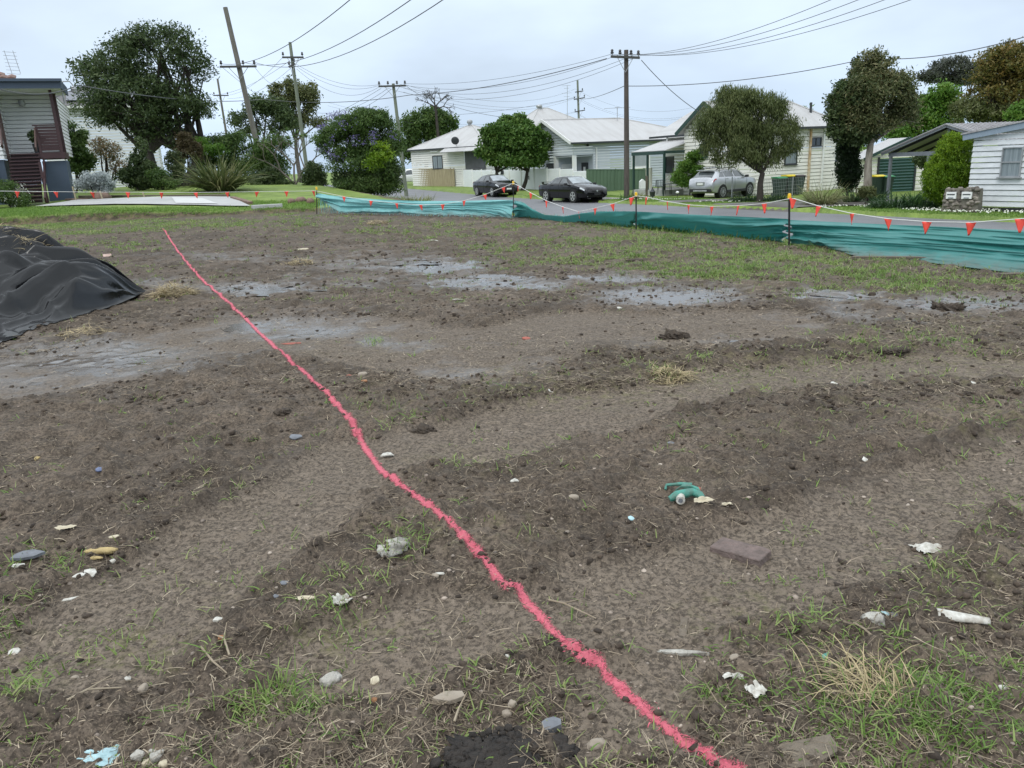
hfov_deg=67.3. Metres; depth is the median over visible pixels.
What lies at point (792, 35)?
overhead cable
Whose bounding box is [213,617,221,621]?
shard
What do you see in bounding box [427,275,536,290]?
puddle
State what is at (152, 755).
stone
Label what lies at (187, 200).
concrete patch
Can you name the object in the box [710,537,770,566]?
brick
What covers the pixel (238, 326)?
puddle
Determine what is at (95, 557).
stone
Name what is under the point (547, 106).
overhead cable
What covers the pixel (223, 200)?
driveway slab
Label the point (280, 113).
gum tree
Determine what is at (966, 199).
stone letterbox
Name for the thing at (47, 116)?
raised house
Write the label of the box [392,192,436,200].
grass clump
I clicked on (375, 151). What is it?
flowering bush
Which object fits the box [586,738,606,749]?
stone
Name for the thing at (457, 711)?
twig
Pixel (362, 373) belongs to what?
stone
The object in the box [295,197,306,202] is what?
retaining stone
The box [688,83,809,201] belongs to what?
weeping tree
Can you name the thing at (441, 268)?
puddle
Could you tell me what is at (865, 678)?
grass tuft
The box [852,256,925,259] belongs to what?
timber plank
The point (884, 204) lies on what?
strappy clump
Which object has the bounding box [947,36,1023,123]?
autumn tree
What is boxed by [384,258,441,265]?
puddle
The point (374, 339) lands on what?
grass tuft
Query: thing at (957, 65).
gum tree
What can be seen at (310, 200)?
retaining stone
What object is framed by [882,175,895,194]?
wheelie bin
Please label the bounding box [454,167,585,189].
slat fence
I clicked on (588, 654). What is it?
painted line
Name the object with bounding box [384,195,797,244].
roadside grass
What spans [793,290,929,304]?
puddle
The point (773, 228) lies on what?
silt fence
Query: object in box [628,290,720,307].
puddle
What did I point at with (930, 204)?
strappy clump
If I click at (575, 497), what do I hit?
stone
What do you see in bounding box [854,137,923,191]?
garage shed
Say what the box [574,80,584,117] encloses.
power pole
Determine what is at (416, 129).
leafy tree
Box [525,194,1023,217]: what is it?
verge grass
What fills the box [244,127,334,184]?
frangipani
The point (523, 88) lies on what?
overhead cable
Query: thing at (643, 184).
letterbox
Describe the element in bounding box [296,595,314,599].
plastic scrap
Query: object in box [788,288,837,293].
puddle
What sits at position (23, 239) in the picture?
straw clump
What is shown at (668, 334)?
soil clod
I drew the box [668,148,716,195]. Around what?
leafy shrub
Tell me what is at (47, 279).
tarpaulin
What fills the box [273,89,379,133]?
overhead cable
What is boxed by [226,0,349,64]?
overhead cable
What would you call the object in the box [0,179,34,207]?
flowering shrub
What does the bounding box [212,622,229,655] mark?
twig
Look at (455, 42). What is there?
sky
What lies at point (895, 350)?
soil clod
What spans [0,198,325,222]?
bank grass
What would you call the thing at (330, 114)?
flowering bush
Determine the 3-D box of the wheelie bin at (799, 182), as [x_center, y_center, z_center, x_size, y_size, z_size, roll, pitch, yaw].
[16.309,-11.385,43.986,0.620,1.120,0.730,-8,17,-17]
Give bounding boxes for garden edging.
[78,194,229,197]
[230,196,252,204]
[251,204,282,208]
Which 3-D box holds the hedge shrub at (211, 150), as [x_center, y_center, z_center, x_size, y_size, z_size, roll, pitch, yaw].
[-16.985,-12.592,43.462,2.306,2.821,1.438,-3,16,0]
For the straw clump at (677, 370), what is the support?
on the ground at (318, 465)
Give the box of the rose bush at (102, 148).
[86,136,128,181]
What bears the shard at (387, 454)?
on the ground at (318, 465)
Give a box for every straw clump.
[0,221,26,234]
[6,234,43,250]
[44,319,116,340]
[142,277,209,299]
[280,255,324,265]
[366,219,387,224]
[642,358,704,384]
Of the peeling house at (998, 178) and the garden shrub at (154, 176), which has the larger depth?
the garden shrub at (154, 176)
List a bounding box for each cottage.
[406,119,530,185]
[527,104,609,168]
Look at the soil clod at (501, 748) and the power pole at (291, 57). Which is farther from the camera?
the power pole at (291, 57)
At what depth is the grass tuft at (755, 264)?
10.81 m
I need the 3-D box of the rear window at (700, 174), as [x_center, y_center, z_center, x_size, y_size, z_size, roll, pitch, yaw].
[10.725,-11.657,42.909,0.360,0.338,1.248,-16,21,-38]
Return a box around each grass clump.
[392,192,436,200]
[619,192,634,199]
[630,190,650,198]
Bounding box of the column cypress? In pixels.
[831,139,863,194]
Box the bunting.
[15,183,1023,235]
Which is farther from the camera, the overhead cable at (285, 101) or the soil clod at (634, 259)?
the overhead cable at (285, 101)
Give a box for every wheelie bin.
[771,176,787,196]
[781,174,794,194]
[795,175,805,194]
[872,175,885,193]
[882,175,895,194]
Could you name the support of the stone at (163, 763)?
on the ground at (318, 465)
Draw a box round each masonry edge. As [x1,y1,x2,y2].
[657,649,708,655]
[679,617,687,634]
[777,734,837,767]
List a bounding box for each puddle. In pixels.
[26,368,112,387]
[88,335,174,367]
[213,286,327,296]
[219,321,319,333]
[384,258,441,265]
[399,260,505,277]
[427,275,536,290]
[561,275,662,282]
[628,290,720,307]
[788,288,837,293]
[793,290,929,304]
[905,295,1005,309]
[982,299,1023,305]
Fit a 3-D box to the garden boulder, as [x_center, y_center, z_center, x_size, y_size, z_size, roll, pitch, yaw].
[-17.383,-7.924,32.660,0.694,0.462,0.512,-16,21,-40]
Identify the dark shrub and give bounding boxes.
[245,164,294,184]
[297,160,327,185]
[856,183,876,203]
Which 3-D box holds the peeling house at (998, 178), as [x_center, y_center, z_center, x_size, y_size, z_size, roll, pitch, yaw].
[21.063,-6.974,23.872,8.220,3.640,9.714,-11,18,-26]
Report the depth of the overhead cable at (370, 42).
27.10 m
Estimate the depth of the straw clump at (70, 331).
8.33 m
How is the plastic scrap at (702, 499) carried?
on the ground at (318, 465)
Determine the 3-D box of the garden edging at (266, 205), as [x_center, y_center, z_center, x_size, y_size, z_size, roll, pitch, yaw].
[-8.574,-6.212,26.921,1.038,0.141,0.250,-6,16,-11]
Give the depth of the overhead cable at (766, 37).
28.22 m
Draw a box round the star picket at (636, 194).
[635,192,637,229]
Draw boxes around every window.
[432,155,442,168]
[562,164,571,168]
[631,151,650,168]
[665,156,673,173]
[694,172,714,177]
[723,170,732,176]
[732,170,743,175]
[783,140,797,165]
[811,137,822,146]
[996,147,1023,178]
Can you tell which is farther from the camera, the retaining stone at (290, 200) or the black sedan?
the black sedan
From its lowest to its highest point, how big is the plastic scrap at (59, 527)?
0.016 m
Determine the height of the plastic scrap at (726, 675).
0.017 m
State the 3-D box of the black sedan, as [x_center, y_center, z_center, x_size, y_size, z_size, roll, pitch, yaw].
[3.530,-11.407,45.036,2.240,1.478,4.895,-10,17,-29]
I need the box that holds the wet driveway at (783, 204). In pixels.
[703,199,908,211]
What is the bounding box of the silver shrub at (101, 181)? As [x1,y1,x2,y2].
[71,170,117,198]
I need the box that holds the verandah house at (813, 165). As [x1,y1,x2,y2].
[631,100,839,195]
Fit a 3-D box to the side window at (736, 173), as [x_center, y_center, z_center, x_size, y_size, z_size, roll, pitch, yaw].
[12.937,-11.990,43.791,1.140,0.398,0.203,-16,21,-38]
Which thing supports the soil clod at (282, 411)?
on the ground at (318, 465)
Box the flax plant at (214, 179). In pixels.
[158,143,273,194]
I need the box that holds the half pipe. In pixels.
[936,608,990,624]
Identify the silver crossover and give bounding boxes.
[689,166,755,197]
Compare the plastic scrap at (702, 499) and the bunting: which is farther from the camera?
the bunting
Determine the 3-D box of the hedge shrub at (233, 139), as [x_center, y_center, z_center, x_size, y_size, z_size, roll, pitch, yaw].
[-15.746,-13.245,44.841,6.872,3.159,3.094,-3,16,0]
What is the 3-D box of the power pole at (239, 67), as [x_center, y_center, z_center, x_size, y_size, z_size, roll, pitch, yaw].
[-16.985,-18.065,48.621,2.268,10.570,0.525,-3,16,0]
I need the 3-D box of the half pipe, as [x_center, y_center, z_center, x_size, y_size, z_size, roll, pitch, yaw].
[1.540,0.791,2.624,0.160,0.025,0.060,3,17,18]
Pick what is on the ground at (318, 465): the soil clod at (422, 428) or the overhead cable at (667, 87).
the soil clod at (422, 428)
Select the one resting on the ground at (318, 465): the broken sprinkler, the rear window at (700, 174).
the broken sprinkler
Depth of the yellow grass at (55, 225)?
23.57 m
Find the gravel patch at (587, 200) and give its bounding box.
[569,197,618,202]
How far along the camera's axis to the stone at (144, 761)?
2.19 m
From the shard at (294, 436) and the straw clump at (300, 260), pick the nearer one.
the shard at (294, 436)
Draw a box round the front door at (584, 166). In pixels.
[581,162,587,170]
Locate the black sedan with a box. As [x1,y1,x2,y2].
[539,176,606,202]
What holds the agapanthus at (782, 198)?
on the ground at (318, 465)
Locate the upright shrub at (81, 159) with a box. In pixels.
[64,120,99,192]
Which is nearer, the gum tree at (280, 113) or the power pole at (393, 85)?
the power pole at (393, 85)
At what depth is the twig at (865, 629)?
2.58 m
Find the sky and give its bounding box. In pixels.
[0,0,1023,184]
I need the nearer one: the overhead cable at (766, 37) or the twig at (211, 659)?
the twig at (211, 659)
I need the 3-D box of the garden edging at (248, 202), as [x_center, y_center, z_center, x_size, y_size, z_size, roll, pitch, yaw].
[-10.582,-7.176,30.051,0.180,0.276,2.918,-12,18,-30]
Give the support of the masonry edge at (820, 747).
on the ground at (318, 465)
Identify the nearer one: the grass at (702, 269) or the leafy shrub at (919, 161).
the grass at (702, 269)
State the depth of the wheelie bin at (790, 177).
43.72 m
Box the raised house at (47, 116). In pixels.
[0,51,76,204]
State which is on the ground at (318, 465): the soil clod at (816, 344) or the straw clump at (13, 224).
the soil clod at (816, 344)
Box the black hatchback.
[473,174,517,196]
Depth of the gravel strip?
39.11 m
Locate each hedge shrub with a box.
[189,130,300,179]
[192,136,229,169]
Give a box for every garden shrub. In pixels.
[144,167,183,189]
[162,149,187,186]
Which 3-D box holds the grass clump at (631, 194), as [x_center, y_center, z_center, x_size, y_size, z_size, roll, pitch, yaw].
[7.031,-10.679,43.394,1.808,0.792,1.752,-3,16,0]
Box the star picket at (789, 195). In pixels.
[788,193,790,245]
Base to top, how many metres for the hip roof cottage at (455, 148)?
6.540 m
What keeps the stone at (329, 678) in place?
on the ground at (318, 465)
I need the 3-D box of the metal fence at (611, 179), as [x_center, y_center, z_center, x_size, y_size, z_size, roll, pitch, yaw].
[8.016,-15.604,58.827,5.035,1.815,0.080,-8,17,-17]
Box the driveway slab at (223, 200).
[38,196,249,205]
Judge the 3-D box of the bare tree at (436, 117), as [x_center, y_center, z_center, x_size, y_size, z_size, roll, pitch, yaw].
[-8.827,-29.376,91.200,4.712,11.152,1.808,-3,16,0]
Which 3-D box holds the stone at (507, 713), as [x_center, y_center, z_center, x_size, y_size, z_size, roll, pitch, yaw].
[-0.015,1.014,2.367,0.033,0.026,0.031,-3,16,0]
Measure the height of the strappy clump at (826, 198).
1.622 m
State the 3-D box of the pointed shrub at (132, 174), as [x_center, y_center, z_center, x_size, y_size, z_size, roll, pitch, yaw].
[-18.310,-10.796,37.803,2.704,2.705,1.905,-3,16,0]
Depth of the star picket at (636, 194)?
17.43 m
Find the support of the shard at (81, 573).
on the ground at (318, 465)
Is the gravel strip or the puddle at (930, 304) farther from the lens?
the gravel strip
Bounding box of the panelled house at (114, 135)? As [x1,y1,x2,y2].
[47,86,163,189]
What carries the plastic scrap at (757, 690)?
on the ground at (318, 465)
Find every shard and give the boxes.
[8,648,19,653]
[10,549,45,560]
[62,596,77,601]
[72,572,85,577]
[84,569,96,576]
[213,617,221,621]
[289,434,301,439]
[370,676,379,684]
[380,452,393,456]
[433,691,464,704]
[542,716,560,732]
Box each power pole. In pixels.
[213,79,228,134]
[219,7,257,141]
[282,42,307,169]
[378,80,407,195]
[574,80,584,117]
[610,49,639,197]
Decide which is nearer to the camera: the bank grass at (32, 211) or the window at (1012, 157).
the window at (1012, 157)
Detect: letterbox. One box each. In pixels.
[639,176,647,196]
[941,186,982,212]
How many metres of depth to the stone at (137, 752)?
2.21 m
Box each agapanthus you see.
[724,194,751,202]
[737,193,769,201]
[756,193,780,201]
[766,193,793,200]
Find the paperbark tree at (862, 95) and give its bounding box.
[818,44,929,186]
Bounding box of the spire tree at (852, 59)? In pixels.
[847,51,861,193]
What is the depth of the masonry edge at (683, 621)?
2.80 m
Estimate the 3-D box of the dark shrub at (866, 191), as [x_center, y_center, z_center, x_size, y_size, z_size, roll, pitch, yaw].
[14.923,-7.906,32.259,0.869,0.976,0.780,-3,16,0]
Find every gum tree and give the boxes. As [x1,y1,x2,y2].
[221,89,298,144]
[266,74,331,182]
[913,52,988,123]
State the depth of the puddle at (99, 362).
7.32 m
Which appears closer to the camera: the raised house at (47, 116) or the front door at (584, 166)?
the raised house at (47, 116)
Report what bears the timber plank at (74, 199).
on the ground at (318, 465)
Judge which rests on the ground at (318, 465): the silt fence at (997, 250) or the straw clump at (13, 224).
the silt fence at (997, 250)
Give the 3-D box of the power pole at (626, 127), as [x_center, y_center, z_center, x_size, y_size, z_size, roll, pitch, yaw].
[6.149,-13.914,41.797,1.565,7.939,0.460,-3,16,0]
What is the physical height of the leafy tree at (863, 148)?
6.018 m
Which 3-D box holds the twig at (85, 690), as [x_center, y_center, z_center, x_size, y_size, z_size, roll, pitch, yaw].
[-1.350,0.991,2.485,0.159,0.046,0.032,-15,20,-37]
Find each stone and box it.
[83,547,117,553]
[90,556,102,559]
[130,749,144,761]
[137,683,148,694]
[141,758,152,766]
[149,750,161,763]
[158,759,166,767]
[287,198,294,203]
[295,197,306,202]
[306,198,314,203]
[319,671,341,686]
[358,372,367,376]
[502,709,511,717]
[508,699,516,707]
[569,494,578,500]
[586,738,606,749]
[729,653,739,659]
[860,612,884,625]
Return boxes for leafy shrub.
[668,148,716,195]
[909,155,932,170]
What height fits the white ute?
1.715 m
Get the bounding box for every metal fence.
[586,168,645,190]
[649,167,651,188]
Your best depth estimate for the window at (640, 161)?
62.03 m
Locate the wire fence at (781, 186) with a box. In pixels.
[763,177,803,196]
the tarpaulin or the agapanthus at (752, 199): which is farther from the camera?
the agapanthus at (752, 199)
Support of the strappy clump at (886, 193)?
on the ground at (318, 465)
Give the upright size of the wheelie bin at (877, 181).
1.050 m
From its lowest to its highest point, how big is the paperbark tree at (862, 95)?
6.958 m
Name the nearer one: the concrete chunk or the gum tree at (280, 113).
the concrete chunk
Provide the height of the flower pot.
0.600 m
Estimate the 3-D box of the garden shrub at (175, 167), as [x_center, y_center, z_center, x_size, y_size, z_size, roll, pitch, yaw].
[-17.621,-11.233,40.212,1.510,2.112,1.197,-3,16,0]
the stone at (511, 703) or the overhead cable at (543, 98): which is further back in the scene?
the overhead cable at (543, 98)
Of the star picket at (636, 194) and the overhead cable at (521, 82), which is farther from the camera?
the overhead cable at (521, 82)
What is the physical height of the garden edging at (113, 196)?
0.339 m
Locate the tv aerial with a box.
[564,85,570,118]
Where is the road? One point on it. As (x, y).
(539, 205)
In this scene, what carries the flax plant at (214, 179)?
on the ground at (318, 465)
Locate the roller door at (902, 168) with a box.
[879,157,914,191]
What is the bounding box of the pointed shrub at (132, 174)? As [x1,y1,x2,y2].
[112,135,160,190]
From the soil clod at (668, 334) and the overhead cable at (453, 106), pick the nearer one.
the soil clod at (668, 334)
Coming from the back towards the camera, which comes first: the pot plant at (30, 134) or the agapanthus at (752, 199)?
the agapanthus at (752, 199)
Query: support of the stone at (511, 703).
on the ground at (318, 465)
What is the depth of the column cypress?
37.00 m
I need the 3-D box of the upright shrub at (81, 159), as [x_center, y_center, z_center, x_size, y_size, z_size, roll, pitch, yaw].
[-22.063,-11.495,39.085,2.025,3.680,1.688,-3,16,0]
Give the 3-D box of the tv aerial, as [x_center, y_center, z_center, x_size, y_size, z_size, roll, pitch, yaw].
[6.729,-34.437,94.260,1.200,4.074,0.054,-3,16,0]
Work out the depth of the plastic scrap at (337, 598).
2.97 m
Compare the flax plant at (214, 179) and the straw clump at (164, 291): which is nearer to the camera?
the straw clump at (164, 291)
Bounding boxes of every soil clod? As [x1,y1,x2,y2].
[273,408,293,415]
[408,423,436,434]
[429,724,580,767]
[626,258,651,262]
[658,327,690,339]
[787,342,827,347]
[868,346,911,355]
[930,300,967,310]
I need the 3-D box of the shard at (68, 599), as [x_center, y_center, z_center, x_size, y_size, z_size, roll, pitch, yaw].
[-1.829,0.886,3.169,0.083,0.011,0.020,-9,17,-22]
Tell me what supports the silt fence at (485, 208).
on the ground at (318, 465)
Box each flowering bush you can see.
[308,106,406,196]
[315,105,379,165]
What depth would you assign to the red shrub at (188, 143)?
41.62 m
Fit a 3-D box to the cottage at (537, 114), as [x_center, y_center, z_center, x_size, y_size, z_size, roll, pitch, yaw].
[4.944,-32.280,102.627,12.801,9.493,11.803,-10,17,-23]
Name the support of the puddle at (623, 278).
on the ground at (318, 465)
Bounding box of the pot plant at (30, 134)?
[26,129,45,152]
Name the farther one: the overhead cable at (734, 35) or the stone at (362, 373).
the overhead cable at (734, 35)
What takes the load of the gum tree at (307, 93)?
on the ground at (318, 465)
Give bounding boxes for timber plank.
[65,198,89,200]
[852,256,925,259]
[998,272,1023,277]
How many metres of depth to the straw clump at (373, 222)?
20.60 m
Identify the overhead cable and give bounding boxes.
[0,58,606,102]
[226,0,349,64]
[247,0,410,64]
[255,0,442,66]
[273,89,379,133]
[385,59,631,99]
[398,55,632,93]
[400,58,608,88]
[403,84,688,111]
[404,92,675,120]
[406,54,610,83]
[408,87,498,116]
[408,89,678,118]
[457,37,1023,114]
[612,0,829,54]
[624,0,856,54]
[640,0,883,55]
[641,60,697,110]
[659,0,909,55]
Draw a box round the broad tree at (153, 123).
[61,18,219,185]
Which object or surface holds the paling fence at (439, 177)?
on the ground at (318, 465)
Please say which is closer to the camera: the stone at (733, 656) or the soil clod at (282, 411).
the stone at (733, 656)
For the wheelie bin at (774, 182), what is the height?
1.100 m
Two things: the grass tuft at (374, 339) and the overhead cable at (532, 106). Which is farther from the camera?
the overhead cable at (532, 106)
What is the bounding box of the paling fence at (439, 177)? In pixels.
[412,168,454,185]
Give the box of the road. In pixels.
[324,185,1023,240]
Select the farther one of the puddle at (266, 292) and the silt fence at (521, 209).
the silt fence at (521, 209)
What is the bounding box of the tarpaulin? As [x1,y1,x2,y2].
[0,226,146,342]
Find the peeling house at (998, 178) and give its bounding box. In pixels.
[961,120,1023,212]
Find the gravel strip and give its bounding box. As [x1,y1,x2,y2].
[658,198,766,205]
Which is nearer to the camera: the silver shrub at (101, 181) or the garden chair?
the silver shrub at (101, 181)
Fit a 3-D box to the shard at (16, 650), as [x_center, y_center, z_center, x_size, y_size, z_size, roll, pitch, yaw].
[-1.829,0.987,2.820,0.036,0.022,0.042,-3,16,0]
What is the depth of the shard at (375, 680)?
2.58 m
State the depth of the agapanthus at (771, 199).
37.29 m
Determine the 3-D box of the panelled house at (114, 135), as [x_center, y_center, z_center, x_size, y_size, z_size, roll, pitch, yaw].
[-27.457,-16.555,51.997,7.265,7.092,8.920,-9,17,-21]
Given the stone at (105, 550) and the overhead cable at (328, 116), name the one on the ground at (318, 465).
the stone at (105, 550)
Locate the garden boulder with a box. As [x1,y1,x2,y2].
[94,192,111,198]
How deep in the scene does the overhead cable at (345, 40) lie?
27.91 m
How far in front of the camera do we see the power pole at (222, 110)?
88.89 m
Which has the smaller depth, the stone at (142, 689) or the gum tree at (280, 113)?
the stone at (142, 689)
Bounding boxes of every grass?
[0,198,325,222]
[0,213,1023,767]
[1,212,298,234]
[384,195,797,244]
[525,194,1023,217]
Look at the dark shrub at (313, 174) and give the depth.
39.74 m
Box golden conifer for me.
[918,131,977,207]
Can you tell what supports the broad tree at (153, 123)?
on the ground at (318, 465)
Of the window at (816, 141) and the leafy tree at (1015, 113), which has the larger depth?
the window at (816, 141)
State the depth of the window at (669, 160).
51.58 m
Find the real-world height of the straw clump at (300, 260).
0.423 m
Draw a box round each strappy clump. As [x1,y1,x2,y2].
[789,180,862,204]
[838,185,878,201]
[858,186,926,208]
[862,189,895,200]
[894,193,941,209]
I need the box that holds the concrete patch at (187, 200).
[172,197,218,203]
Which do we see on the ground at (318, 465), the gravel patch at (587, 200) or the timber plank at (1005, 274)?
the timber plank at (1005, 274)
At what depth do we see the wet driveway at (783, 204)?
33.04 m
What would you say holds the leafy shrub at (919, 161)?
on the ground at (318, 465)
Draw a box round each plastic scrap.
[54,525,76,529]
[77,744,119,765]
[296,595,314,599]
[332,593,352,604]
[694,496,714,502]
[723,672,743,678]
[744,680,766,697]
[910,542,941,553]
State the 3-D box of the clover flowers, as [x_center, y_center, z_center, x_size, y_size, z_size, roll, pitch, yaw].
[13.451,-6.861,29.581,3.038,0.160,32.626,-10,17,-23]
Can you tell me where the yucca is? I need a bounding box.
[899,191,928,205]
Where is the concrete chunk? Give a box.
[377,536,409,557]
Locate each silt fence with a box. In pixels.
[316,193,513,217]
[512,200,634,225]
[630,212,790,242]
[785,220,1023,271]
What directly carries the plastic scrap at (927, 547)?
on the ground at (318, 465)
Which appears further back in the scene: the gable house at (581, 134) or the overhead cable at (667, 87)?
the gable house at (581, 134)
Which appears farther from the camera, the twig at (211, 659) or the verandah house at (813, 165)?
the verandah house at (813, 165)
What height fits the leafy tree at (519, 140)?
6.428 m
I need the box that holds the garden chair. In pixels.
[655,180,664,194]
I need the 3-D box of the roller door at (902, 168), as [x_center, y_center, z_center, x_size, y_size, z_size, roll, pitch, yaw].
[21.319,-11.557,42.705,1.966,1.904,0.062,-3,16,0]
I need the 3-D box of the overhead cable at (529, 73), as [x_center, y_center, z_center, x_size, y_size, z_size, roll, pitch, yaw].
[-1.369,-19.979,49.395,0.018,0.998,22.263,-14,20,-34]
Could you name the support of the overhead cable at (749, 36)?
attached to the power pole at (626, 127)
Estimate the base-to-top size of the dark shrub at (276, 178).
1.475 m
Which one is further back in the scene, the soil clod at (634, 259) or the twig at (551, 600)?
the soil clod at (634, 259)
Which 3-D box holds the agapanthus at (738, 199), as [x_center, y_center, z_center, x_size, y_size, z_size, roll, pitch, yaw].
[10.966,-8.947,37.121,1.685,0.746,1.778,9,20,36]
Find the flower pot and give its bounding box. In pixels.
[650,187,655,196]
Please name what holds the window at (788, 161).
in the verandah house at (813, 165)
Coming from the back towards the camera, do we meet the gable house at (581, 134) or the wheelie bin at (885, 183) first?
the gable house at (581, 134)
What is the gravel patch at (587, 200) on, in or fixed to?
on the road
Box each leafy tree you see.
[395,103,459,166]
[472,110,553,189]
[802,103,866,163]
[881,77,964,140]
[1002,99,1023,190]
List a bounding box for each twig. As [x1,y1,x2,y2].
[66,674,120,700]
[200,646,226,673]
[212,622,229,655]
[453,692,466,721]
[548,599,595,618]
[853,622,893,653]
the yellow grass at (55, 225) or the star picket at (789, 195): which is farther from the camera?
the yellow grass at (55, 225)
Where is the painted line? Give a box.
[162,228,747,767]
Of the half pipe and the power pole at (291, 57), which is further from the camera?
the power pole at (291, 57)
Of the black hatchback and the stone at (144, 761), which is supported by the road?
the black hatchback
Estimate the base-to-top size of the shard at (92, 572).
0.021 m
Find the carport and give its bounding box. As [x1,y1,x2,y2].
[881,121,1023,201]
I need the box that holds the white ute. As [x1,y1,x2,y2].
[397,169,412,184]
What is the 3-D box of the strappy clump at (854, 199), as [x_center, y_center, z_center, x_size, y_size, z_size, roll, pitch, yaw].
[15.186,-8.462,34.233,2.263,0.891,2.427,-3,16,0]
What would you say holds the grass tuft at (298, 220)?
on the ground at (318, 465)
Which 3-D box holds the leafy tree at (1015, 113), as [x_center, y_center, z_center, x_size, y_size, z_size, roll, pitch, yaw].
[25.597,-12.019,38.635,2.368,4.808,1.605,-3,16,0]
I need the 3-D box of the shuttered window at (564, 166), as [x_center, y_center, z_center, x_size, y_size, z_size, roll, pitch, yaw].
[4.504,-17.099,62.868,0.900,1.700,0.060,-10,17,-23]
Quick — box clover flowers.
[612,196,1022,213]
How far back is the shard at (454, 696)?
2.39 m
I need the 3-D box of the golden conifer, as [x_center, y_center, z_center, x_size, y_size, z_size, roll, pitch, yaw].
[15.368,-7.441,27.023,1.956,2.814,1.688,-3,16,0]
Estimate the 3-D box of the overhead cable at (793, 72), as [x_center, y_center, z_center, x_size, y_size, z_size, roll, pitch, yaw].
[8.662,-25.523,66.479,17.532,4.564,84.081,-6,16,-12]
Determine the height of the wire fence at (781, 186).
0.876 m
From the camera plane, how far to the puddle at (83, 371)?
6.93 m
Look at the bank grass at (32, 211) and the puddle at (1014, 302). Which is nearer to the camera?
the puddle at (1014, 302)
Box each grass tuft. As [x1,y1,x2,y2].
[289,213,306,224]
[360,336,385,344]
[742,257,764,267]
[778,631,928,747]
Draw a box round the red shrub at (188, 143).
[173,131,204,185]
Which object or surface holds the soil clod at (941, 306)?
on the ground at (318, 465)
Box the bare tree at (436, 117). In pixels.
[415,86,455,136]
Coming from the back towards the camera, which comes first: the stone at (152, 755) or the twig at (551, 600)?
the twig at (551, 600)
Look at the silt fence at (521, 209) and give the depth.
19.81 m
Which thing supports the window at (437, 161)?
in the hip roof cottage at (455, 148)
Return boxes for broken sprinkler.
[664,482,704,503]
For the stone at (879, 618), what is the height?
0.036 m
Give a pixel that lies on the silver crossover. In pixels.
(716, 182)
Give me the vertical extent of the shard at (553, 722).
0.026 m
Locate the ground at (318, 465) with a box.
[0,145,1023,767]
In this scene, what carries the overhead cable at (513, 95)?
attached to the power pole at (393, 85)
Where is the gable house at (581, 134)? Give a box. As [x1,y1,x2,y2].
[527,117,701,186]
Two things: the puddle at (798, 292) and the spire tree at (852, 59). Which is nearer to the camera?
the puddle at (798, 292)
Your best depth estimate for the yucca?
28.28 m
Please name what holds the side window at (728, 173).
in the silver crossover
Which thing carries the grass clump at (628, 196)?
on the ground at (318, 465)
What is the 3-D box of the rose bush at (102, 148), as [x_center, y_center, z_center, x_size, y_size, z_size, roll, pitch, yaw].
[-19.951,-10.886,38.213,1.928,2.815,1.327,-3,16,0]
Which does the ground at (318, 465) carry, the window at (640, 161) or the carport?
the carport
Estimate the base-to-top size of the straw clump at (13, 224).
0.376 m
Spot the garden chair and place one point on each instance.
(656, 185)

